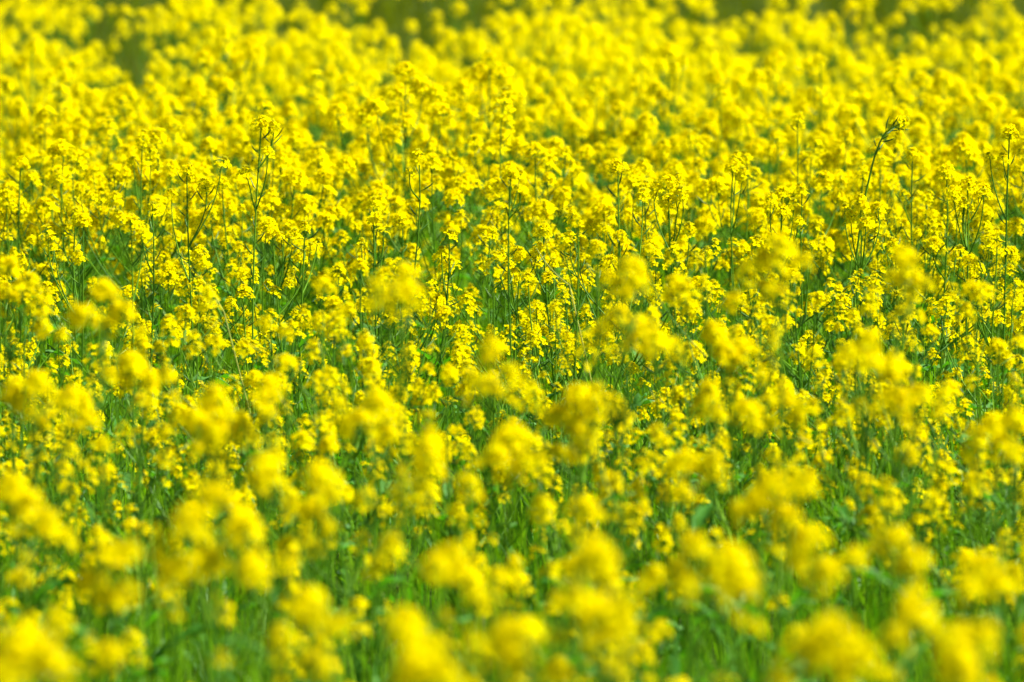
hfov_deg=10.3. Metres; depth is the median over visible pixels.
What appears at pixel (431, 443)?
rapeseed plant
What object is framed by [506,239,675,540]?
rapeseed plant
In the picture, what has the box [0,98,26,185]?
rapeseed plant
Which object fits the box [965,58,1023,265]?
rapeseed plant
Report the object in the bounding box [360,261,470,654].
rapeseed plant
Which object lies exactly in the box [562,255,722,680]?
rapeseed plant
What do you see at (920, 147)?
rapeseed plant
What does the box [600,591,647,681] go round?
rapeseed plant
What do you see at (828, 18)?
rapeseed plant
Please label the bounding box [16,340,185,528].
rapeseed plant
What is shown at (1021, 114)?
rapeseed plant
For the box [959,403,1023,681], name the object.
rapeseed plant
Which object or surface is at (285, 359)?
rapeseed plant
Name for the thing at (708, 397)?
rapeseed plant
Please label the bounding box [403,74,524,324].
rapeseed plant
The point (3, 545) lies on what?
rapeseed plant
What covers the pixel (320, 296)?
rapeseed plant
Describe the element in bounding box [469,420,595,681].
rapeseed plant
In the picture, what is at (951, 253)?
rapeseed plant
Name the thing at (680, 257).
rapeseed plant
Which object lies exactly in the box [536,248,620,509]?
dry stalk
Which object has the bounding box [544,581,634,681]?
rapeseed plant
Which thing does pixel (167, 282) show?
rapeseed plant
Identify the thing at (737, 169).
rapeseed plant
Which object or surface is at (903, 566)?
rapeseed plant
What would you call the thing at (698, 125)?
rapeseed plant
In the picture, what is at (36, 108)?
rapeseed plant
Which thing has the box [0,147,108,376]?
rapeseed plant
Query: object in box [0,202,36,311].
rapeseed plant
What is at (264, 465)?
rapeseed plant
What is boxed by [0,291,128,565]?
rapeseed plant
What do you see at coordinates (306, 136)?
rapeseed plant
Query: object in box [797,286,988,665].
rapeseed plant
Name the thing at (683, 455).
rapeseed plant
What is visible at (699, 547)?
rapeseed plant
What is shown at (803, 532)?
rapeseed plant
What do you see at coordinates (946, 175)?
rapeseed plant
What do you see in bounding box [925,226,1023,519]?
rapeseed plant
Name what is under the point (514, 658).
rapeseed plant
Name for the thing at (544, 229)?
rapeseed plant
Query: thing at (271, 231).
rapeseed plant
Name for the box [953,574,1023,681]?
rapeseed plant
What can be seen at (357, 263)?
rapeseed plant
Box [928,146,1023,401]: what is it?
rapeseed plant
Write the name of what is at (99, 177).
rapeseed plant
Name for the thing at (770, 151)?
rapeseed plant
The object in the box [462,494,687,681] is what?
rapeseed plant
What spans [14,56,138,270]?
rapeseed plant
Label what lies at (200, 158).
rapeseed plant
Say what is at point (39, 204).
rapeseed plant
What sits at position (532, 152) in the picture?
rapeseed plant
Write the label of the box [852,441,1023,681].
rapeseed plant
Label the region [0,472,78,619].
rapeseed plant
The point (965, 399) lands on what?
rapeseed plant
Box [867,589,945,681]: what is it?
rapeseed plant
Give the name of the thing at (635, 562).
rapeseed plant
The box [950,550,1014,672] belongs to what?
rapeseed plant
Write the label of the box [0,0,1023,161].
meadow grass
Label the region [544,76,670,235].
rapeseed plant
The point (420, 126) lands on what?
rapeseed plant
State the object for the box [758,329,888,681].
rapeseed plant
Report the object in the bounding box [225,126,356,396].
rapeseed plant
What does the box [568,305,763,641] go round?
rapeseed plant
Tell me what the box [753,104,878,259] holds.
rapeseed plant
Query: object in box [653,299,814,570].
rapeseed plant
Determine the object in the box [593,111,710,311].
rapeseed plant
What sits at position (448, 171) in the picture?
rapeseed plant
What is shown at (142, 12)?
rapeseed plant
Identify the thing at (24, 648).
rapeseed plant
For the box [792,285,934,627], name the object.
rapeseed plant
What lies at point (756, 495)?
rapeseed plant
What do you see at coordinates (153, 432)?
rapeseed plant
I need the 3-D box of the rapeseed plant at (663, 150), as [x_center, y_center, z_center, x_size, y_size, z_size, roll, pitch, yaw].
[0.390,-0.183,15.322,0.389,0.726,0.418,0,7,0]
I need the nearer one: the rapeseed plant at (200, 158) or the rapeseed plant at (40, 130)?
the rapeseed plant at (40, 130)
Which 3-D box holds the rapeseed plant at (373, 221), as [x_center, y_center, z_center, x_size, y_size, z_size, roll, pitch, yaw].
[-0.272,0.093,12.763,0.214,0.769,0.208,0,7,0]
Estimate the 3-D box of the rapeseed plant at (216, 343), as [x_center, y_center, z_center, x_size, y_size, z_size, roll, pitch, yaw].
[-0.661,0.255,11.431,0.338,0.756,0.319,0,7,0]
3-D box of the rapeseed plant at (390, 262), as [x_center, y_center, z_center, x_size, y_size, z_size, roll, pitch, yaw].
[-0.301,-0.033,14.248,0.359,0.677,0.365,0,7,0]
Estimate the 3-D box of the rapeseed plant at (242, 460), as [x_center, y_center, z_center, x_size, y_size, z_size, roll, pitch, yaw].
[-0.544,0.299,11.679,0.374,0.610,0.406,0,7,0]
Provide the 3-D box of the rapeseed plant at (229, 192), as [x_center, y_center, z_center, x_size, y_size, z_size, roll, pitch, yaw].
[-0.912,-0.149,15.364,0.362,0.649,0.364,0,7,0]
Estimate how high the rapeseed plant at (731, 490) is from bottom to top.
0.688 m
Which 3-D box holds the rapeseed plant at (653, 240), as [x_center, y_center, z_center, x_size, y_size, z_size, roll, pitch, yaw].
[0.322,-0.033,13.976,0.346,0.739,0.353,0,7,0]
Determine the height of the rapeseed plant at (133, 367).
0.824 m
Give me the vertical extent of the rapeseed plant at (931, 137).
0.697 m
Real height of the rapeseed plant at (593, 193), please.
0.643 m
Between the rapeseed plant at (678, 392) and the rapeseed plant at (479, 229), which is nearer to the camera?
the rapeseed plant at (678, 392)
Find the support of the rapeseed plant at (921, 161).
on the ground at (812, 4)
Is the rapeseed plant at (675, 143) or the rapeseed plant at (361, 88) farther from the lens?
the rapeseed plant at (361, 88)
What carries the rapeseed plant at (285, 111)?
on the ground at (812, 4)
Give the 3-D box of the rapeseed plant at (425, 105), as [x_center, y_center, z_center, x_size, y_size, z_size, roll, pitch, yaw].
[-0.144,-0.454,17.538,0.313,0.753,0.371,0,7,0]
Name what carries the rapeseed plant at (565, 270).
on the ground at (812, 4)
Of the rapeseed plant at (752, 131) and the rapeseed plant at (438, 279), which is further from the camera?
the rapeseed plant at (752, 131)
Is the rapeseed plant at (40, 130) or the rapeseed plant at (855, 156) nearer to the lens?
the rapeseed plant at (855, 156)
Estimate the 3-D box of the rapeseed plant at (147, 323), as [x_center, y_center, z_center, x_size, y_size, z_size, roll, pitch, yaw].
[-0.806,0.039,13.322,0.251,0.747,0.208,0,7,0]
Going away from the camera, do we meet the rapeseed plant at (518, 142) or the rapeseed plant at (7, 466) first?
the rapeseed plant at (7, 466)
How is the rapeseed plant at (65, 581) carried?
on the ground at (812, 4)
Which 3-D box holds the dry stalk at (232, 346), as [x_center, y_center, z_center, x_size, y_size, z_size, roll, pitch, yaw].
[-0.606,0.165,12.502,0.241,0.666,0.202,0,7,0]
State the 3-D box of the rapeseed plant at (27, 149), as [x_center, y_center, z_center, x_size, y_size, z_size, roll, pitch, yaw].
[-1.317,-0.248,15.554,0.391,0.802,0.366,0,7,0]
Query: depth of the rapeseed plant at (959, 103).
17.09 m
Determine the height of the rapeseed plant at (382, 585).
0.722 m
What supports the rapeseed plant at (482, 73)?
on the ground at (812, 4)
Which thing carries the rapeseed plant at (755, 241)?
on the ground at (812, 4)
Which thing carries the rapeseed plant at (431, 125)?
on the ground at (812, 4)
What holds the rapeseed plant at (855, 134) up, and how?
on the ground at (812, 4)
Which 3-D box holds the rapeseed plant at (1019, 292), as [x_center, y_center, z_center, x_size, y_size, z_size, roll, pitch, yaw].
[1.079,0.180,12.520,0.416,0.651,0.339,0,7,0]
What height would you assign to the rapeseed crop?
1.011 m
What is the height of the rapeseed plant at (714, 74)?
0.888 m
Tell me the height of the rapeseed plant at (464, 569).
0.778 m
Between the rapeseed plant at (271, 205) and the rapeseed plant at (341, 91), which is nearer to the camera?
the rapeseed plant at (271, 205)
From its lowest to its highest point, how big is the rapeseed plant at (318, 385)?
0.794 m
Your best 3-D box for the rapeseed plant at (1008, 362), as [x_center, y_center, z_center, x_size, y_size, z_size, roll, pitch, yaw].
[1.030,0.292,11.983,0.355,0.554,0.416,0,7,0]
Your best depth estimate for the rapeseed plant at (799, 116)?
14.57 m
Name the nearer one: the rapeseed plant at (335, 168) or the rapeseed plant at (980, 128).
the rapeseed plant at (335, 168)
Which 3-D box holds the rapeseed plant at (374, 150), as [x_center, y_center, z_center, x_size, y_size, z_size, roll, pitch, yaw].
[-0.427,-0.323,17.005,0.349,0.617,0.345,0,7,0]
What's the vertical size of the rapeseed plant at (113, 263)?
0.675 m
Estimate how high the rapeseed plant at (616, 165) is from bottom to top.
0.887 m
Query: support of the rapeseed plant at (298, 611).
on the ground at (812, 4)
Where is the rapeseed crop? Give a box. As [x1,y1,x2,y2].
[0,0,1023,681]
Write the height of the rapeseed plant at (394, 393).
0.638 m
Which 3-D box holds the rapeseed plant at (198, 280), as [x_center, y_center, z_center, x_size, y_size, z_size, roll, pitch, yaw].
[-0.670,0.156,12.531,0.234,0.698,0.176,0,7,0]
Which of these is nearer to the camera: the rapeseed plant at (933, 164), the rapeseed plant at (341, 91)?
the rapeseed plant at (933, 164)
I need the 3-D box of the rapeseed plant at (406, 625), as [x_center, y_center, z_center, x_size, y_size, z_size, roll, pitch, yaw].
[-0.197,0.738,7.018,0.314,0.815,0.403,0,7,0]
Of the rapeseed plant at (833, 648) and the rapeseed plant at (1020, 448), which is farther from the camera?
the rapeseed plant at (1020, 448)
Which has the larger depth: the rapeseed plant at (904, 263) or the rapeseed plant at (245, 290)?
the rapeseed plant at (245, 290)
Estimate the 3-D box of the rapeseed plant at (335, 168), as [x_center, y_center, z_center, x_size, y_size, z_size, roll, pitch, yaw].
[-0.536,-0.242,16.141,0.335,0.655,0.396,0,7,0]
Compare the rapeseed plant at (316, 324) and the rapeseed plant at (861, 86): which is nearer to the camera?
the rapeseed plant at (316, 324)
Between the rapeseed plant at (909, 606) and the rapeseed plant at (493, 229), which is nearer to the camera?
the rapeseed plant at (909, 606)
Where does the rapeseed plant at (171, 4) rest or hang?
on the ground at (812, 4)
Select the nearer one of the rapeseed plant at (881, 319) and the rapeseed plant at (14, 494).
the rapeseed plant at (14, 494)
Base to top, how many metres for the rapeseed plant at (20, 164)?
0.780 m
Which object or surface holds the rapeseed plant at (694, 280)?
on the ground at (812, 4)
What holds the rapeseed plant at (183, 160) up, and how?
on the ground at (812, 4)
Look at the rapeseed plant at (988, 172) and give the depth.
16.55 m
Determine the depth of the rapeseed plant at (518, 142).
14.76 m
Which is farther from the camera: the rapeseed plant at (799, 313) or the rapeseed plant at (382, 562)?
the rapeseed plant at (799, 313)
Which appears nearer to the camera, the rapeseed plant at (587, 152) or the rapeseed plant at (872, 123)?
the rapeseed plant at (587, 152)
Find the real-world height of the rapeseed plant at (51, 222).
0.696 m
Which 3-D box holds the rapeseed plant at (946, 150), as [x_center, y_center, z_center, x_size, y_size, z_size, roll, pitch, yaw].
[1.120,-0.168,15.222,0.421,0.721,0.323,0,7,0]
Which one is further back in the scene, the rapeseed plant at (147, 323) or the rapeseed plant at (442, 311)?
the rapeseed plant at (147, 323)
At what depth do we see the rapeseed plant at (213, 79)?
17.74 m
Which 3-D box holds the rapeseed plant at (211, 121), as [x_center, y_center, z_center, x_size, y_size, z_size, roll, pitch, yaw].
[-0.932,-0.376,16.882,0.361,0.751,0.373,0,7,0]
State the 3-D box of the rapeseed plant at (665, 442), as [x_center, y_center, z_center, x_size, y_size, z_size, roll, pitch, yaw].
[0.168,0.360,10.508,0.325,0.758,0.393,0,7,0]
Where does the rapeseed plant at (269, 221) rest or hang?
on the ground at (812, 4)
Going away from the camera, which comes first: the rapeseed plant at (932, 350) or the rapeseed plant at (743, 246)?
the rapeseed plant at (932, 350)
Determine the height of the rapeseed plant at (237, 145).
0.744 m
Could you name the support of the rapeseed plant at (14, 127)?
on the ground at (812, 4)
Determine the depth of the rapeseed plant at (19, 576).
8.90 m
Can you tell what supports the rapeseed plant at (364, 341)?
on the ground at (812, 4)
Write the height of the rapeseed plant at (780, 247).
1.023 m
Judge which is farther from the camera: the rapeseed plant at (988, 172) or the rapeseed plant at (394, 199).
the rapeseed plant at (988, 172)
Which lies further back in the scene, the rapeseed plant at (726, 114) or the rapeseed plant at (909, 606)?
the rapeseed plant at (726, 114)
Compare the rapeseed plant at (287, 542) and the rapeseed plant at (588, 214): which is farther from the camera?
the rapeseed plant at (588, 214)
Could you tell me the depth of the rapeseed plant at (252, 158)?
15.13 m
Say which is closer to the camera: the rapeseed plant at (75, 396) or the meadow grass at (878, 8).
the rapeseed plant at (75, 396)
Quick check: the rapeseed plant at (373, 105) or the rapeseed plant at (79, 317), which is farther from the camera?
the rapeseed plant at (373, 105)
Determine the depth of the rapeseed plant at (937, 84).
17.39 m
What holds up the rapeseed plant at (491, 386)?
on the ground at (812, 4)
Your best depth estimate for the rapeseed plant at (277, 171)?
15.93 m
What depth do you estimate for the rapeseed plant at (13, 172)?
16.66 m
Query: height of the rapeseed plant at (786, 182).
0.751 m
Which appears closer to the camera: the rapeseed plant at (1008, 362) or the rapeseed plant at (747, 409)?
the rapeseed plant at (747, 409)
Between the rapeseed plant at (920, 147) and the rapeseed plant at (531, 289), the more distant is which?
the rapeseed plant at (920, 147)
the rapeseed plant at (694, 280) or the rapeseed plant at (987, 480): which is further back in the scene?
the rapeseed plant at (694, 280)
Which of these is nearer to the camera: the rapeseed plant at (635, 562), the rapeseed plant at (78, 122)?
the rapeseed plant at (635, 562)
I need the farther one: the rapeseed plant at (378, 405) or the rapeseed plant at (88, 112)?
the rapeseed plant at (88, 112)
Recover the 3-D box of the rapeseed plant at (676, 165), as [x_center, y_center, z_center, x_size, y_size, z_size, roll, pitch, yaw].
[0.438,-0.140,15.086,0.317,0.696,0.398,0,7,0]
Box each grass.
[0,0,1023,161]
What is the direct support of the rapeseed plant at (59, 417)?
on the ground at (812, 4)
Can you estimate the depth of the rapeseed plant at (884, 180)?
14.77 m
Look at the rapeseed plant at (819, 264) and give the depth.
14.11 m
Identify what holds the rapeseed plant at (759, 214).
on the ground at (812, 4)
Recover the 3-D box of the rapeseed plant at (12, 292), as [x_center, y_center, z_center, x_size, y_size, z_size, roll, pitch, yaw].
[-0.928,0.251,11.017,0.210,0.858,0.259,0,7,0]
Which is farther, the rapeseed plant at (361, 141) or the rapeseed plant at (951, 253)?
the rapeseed plant at (361, 141)
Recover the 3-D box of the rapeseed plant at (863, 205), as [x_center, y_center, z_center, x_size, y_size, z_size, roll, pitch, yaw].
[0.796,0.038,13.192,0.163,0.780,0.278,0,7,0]
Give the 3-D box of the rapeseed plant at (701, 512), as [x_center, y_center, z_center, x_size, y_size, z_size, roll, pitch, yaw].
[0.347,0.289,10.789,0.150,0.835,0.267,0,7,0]
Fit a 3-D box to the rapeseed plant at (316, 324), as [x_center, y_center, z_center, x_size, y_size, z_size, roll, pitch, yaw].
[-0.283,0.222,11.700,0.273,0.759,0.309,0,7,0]
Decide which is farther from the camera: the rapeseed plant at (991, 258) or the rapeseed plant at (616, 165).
the rapeseed plant at (991, 258)
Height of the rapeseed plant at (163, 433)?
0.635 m
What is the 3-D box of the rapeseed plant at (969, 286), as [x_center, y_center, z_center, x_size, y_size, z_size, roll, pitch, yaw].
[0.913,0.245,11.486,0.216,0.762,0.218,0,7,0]
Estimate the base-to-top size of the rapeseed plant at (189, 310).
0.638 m
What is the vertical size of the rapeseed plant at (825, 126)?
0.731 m
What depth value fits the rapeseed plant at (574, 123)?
16.79 m
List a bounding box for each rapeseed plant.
[0,38,90,282]
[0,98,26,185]
[0,102,51,243]
[0,105,92,324]
[0,125,100,362]
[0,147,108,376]
[0,155,96,407]
[0,157,113,332]
[0,174,48,354]
[0,178,61,367]
[0,197,15,319]
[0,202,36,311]
[0,232,68,426]
[0,255,89,607]
[0,275,95,504]
[0,288,84,527]
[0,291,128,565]
[0,353,86,608]
[0,367,67,448]
[0,369,111,681]
[0,375,81,638]
[0,431,106,681]
[0,472,24,585]
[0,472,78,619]
[0,506,42,643]
[0,565,148,681]
[0,619,76,681]
[1,59,133,276]
[3,138,132,398]
[4,84,102,237]
[4,121,127,313]
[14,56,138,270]
[15,82,114,296]
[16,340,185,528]
[18,213,147,503]
[18,373,210,631]
[22,158,135,374]
[24,115,176,355]
[39,608,129,681]
[41,393,206,680]
[45,206,106,481]
[46,383,242,648]
[46,537,142,681]
[50,128,194,391]
[52,278,210,681]
[55,149,170,376]
[58,87,176,272]
[60,92,182,318]
[72,84,189,285]
[78,82,194,286]
[84,127,225,413]
[86,208,161,533]
[88,126,223,364]
[90,72,215,232]
[90,348,220,681]
[94,283,262,614]
[99,232,250,439]
[101,114,242,346]
[111,166,239,371]
[112,304,243,532]
[117,113,208,318]
[119,9,159,136]
[120,244,258,452]
[123,201,218,435]
[137,156,255,351]
[142,182,258,380]
[147,156,259,470]
[147,482,302,681]
[148,88,252,295]
[153,0,198,138]
[157,103,295,337]
[158,373,305,681]
[159,338,335,631]
[164,175,327,427]
[164,308,314,579]
[166,283,314,508]
[167,253,259,498]
[174,140,314,338]
[174,216,352,447]
[178,40,264,276]
[180,382,288,681]
[181,26,265,314]
[193,115,318,514]
[197,451,288,681]
[198,98,304,364]
[203,445,382,681]
[207,352,394,653]
[219,168,325,374]
[220,276,411,632]
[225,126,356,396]
[225,131,330,328]
[228,124,322,320]
[232,226,311,454]
[235,61,369,308]
[241,128,358,336]
[251,145,372,408]
[255,80,340,264]
[257,302,442,649]
[258,220,326,466]
[268,141,368,320]
[271,586,357,681]
[274,64,384,244]
[275,93,381,299]
[280,382,438,681]
[283,460,345,681]
[286,257,437,542]
[299,295,376,578]
[303,125,452,339]
[305,266,440,601]
[309,70,421,275]
[309,390,402,681]
[311,193,434,406]
[316,129,417,281]
[321,180,460,380]
[322,100,429,343]
[324,193,462,407]
[326,61,455,341]
[327,276,477,563]
[335,262,482,437]
[344,212,438,486]
[345,76,445,264]
[346,105,472,276]
[351,123,487,338]
[354,196,461,468]
[356,151,508,411]
[358,530,459,681]
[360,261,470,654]
[362,363,541,651]
[366,148,451,469]
[375,228,475,507]
[384,337,573,627]
[384,604,445,672]
[385,422,495,681]
[385,617,433,679]
[390,648,464,681]
[391,82,524,296]
[398,103,487,255]
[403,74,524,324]
[410,226,554,457]
[414,250,581,587]
[415,73,509,278]
[415,140,551,370]
[417,541,504,680]
[421,94,547,331]
[422,50,545,335]
[429,86,575,371]
[444,192,583,416]
[448,127,595,343]
[454,272,639,521]
[457,436,682,681]
[457,616,575,681]
[461,331,559,681]
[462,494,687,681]
[468,267,582,429]
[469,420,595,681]
[480,141,617,403]
[482,165,547,550]
[489,240,554,524]
[491,61,575,263]
[495,223,627,484]
[499,135,626,326]
[503,67,622,280]
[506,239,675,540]
[506,381,612,681]
[512,117,613,296]
[521,331,691,681]
[523,390,709,649]
[527,168,688,412]
[528,158,644,383]
[530,261,634,468]
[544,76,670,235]
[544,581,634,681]
[545,159,677,363]
[547,205,627,501]
[556,157,721,506]
[556,529,651,681]
[560,304,686,674]
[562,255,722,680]
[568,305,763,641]
[570,158,709,400]
[571,130,672,281]
[572,111,666,281]
[574,179,704,466]
[585,138,728,319]
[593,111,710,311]
[596,41,725,306]
[597,273,778,543]
[600,57,685,248]
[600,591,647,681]
[606,241,789,528]
[608,172,689,446]
[616,129,752,337]
[617,158,735,377]
[618,276,768,518]
[633,216,796,631]
[645,128,753,362]
[645,380,751,681]
[649,239,797,444]
[652,337,812,664]
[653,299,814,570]
[654,115,743,288]
[656,272,730,666]
[657,447,769,681]
[662,532,729,681]
[663,149,806,394]
[666,82,767,311]
[674,85,778,235]
[674,99,793,271]
[674,539,765,681]
[679,105,800,323]
[679,288,806,681]
[687,150,793,444]
[695,166,813,395]
[706,235,763,458]
[708,111,828,311]
[708,181,883,460]
[709,231,815,681]
[711,522,892,681]
[719,136,864,359]
[721,50,832,273]
[723,393,790,681]
[727,466,819,681]
[730,268,880,558]
[734,128,856,361]
[734,185,807,499]
[739,273,880,554]
[745,388,813,679]
[748,170,902,419]
[750,351,933,596]
[752,111,823,423]
[753,87,863,277]
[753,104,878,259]
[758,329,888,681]
[764,158,906,401]
[764,612,901,681]
[766,343,949,632]
[771,161,886,321]
[776,93,898,279]
[782,127,909,338]
[783,138,873,380]
[790,53,827,240]
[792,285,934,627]
[796,116,910,321]
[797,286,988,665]
[802,236,957,495]
[807,270,939,606]
[824,12,843,171]
[824,129,949,356]
[826,136,960,354]
[828,0,878,130]
[830,191,889,440]
[831,60,946,277]
[838,51,951,238]
[842,147,996,410]
[842,271,974,500]
[843,244,957,678]
[845,355,954,681]
[847,143,949,301]
[852,115,910,339]
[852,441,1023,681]
[856,189,1014,414]
[862,145,1009,349]
[863,524,934,681]
[867,71,995,265]
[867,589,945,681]
[868,162,1023,469]
[868,335,1023,555]
[871,152,975,346]
[873,69,1002,252]
[883,113,984,313]
[899,131,1023,362]
[910,195,1000,406]
[910,279,1012,584]
[915,349,1023,564]
[916,337,1023,566]
[917,277,1023,537]
[918,414,1023,675]
[919,138,1023,412]
[922,175,992,444]
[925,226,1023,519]
[927,118,1023,291]
[927,617,998,681]
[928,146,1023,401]
[930,108,1021,304]
[932,56,1018,221]
[939,333,1023,632]
[945,201,1023,401]
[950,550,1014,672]
[951,123,1022,458]
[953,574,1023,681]
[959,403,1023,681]
[960,117,1023,303]
[962,89,1023,242]
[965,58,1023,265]
[972,133,1023,352]
[979,109,1022,310]
[980,443,1023,680]
[982,108,1023,274]
[989,136,1023,288]
[997,246,1023,381]
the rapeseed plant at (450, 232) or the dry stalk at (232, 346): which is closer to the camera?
the dry stalk at (232, 346)
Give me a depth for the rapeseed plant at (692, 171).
15.50 m
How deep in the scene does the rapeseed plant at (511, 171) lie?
12.49 m
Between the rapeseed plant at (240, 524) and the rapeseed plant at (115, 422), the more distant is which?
the rapeseed plant at (115, 422)
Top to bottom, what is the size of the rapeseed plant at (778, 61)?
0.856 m
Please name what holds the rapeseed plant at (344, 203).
on the ground at (812, 4)
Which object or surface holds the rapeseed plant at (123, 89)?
on the ground at (812, 4)
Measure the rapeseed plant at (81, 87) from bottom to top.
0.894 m
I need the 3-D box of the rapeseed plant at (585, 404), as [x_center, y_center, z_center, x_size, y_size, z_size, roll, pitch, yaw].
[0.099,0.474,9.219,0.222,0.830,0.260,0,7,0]
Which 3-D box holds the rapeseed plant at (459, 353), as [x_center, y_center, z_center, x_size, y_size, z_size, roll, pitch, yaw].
[-0.032,0.165,12.280,0.370,0.737,0.316,0,7,0]
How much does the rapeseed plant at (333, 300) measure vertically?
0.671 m
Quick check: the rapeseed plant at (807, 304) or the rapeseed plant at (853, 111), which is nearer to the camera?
the rapeseed plant at (807, 304)
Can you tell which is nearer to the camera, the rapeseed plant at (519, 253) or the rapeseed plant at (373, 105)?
the rapeseed plant at (519, 253)
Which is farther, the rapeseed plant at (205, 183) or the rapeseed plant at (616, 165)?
the rapeseed plant at (205, 183)
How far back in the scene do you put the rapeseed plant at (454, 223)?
14.43 m
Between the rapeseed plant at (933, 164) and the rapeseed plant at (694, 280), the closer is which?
the rapeseed plant at (694, 280)
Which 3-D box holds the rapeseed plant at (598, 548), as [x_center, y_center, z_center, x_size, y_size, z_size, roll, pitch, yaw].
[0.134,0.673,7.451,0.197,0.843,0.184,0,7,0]
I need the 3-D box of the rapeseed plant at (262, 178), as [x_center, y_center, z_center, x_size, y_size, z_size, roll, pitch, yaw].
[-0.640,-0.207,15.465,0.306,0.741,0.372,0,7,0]
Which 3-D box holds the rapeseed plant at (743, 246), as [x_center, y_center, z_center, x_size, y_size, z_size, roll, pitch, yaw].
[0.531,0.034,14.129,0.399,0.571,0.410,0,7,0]
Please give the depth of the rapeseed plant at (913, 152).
13.94 m
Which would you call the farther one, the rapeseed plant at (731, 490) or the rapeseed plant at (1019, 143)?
the rapeseed plant at (1019, 143)
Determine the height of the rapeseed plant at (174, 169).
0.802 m
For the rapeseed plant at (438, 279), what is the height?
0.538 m
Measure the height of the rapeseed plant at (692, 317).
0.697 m
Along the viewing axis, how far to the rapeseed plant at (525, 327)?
12.73 m
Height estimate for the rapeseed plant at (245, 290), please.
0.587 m
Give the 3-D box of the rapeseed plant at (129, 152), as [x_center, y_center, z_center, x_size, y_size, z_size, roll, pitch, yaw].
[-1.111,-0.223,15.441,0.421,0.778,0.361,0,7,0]
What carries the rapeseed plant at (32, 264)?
on the ground at (812, 4)
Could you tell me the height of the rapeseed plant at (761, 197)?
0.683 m
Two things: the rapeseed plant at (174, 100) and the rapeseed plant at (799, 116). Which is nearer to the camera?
the rapeseed plant at (799, 116)
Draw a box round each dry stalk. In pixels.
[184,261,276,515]
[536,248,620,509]
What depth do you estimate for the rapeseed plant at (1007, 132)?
13.07 m
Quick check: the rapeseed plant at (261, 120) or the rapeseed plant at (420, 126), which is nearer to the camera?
the rapeseed plant at (261, 120)
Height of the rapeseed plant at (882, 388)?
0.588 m
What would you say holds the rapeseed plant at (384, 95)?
on the ground at (812, 4)
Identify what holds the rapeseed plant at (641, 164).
on the ground at (812, 4)
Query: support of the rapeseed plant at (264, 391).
on the ground at (812, 4)
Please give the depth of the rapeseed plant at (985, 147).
15.28 m
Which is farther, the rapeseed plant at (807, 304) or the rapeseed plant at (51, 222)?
the rapeseed plant at (51, 222)
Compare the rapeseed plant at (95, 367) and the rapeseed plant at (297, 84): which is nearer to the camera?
the rapeseed plant at (95, 367)
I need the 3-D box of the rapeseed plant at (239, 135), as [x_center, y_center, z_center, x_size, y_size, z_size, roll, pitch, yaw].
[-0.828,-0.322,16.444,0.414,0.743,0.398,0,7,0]
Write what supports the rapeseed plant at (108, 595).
on the ground at (812, 4)
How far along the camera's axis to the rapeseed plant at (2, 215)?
14.40 m
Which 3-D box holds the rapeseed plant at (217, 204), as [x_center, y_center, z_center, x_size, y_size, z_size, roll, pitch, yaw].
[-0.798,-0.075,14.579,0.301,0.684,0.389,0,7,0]
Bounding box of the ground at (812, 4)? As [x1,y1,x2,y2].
[0,0,1023,681]
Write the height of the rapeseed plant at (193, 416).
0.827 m
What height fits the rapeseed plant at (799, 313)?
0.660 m
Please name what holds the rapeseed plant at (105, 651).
on the ground at (812, 4)
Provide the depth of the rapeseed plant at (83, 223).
12.92 m
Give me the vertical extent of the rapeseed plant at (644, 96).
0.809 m
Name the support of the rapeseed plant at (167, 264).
on the ground at (812, 4)
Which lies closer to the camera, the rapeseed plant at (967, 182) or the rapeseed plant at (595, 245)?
the rapeseed plant at (595, 245)
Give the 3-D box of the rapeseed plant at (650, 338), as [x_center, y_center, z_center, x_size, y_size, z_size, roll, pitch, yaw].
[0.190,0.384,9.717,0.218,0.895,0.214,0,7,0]
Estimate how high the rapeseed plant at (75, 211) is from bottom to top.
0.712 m
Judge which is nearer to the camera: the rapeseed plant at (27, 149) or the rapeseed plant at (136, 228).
the rapeseed plant at (136, 228)
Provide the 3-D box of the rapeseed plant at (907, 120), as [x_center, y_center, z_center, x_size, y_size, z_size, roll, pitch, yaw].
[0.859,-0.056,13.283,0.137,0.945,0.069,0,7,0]
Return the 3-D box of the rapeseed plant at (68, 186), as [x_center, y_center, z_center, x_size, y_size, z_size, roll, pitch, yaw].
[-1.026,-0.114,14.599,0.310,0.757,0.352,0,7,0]
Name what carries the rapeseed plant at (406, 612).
on the ground at (812, 4)
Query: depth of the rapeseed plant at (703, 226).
11.59 m
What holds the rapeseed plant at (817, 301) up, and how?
on the ground at (812, 4)
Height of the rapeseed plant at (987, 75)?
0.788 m
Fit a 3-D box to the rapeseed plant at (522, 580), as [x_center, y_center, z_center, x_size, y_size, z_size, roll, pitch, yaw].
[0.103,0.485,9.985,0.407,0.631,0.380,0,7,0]
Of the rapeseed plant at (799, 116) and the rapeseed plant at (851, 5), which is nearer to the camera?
the rapeseed plant at (799, 116)
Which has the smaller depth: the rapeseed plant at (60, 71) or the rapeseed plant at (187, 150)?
the rapeseed plant at (187, 150)
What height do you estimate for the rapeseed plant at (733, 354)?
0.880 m
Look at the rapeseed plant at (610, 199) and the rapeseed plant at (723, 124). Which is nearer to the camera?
the rapeseed plant at (610, 199)
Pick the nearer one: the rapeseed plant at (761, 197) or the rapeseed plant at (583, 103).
the rapeseed plant at (761, 197)
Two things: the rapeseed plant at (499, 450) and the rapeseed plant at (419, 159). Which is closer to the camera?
the rapeseed plant at (499, 450)
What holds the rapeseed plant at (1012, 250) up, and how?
on the ground at (812, 4)
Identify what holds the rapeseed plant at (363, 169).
on the ground at (812, 4)
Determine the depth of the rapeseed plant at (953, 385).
11.21 m

